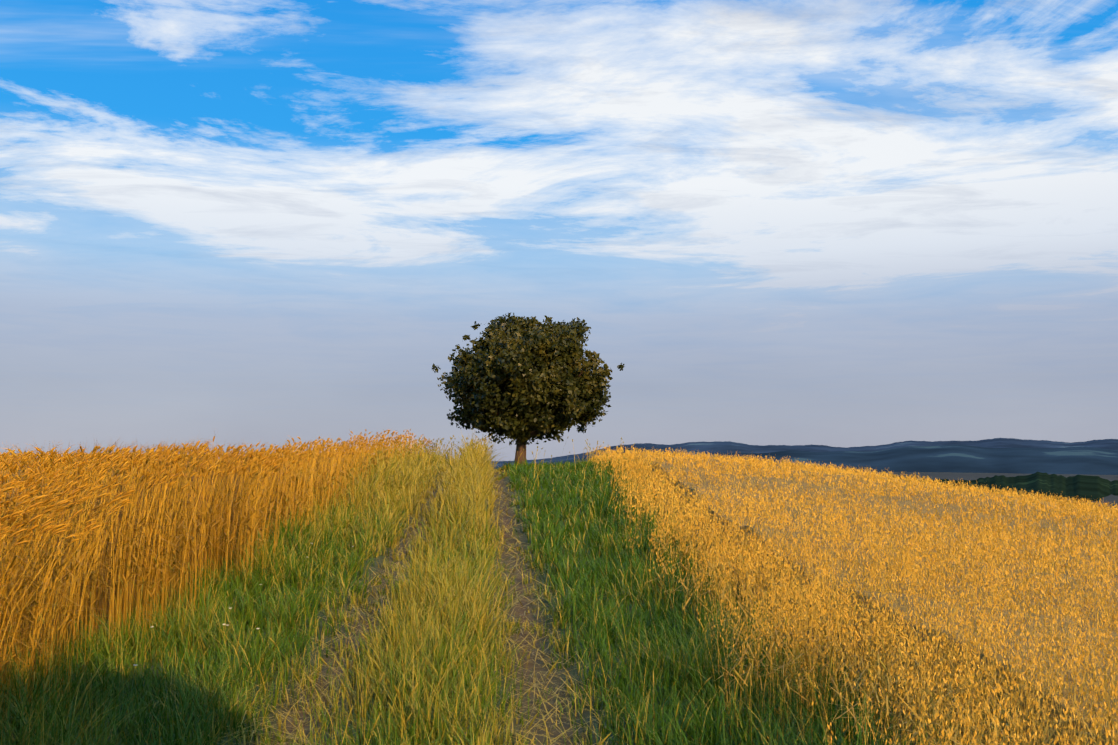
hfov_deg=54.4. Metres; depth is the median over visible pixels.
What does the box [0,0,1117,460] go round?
sky
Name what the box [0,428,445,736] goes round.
wheat field
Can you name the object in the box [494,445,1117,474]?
hill ridge
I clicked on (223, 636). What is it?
verge daisies
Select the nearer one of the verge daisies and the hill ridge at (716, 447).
the verge daisies
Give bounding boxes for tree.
[432,313,624,464]
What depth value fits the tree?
37.87 m
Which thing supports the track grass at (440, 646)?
on the terrain at (528, 665)
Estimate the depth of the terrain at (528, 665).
8.94 m
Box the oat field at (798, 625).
[586,444,1117,744]
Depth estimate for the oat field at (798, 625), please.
9.24 m
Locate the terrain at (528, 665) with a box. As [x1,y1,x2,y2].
[4,471,1117,744]
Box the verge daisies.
[130,543,352,711]
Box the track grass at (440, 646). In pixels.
[0,430,1058,744]
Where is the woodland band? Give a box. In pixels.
[883,472,1117,503]
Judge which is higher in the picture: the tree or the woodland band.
the tree
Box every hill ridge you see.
[491,438,1117,466]
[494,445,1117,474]

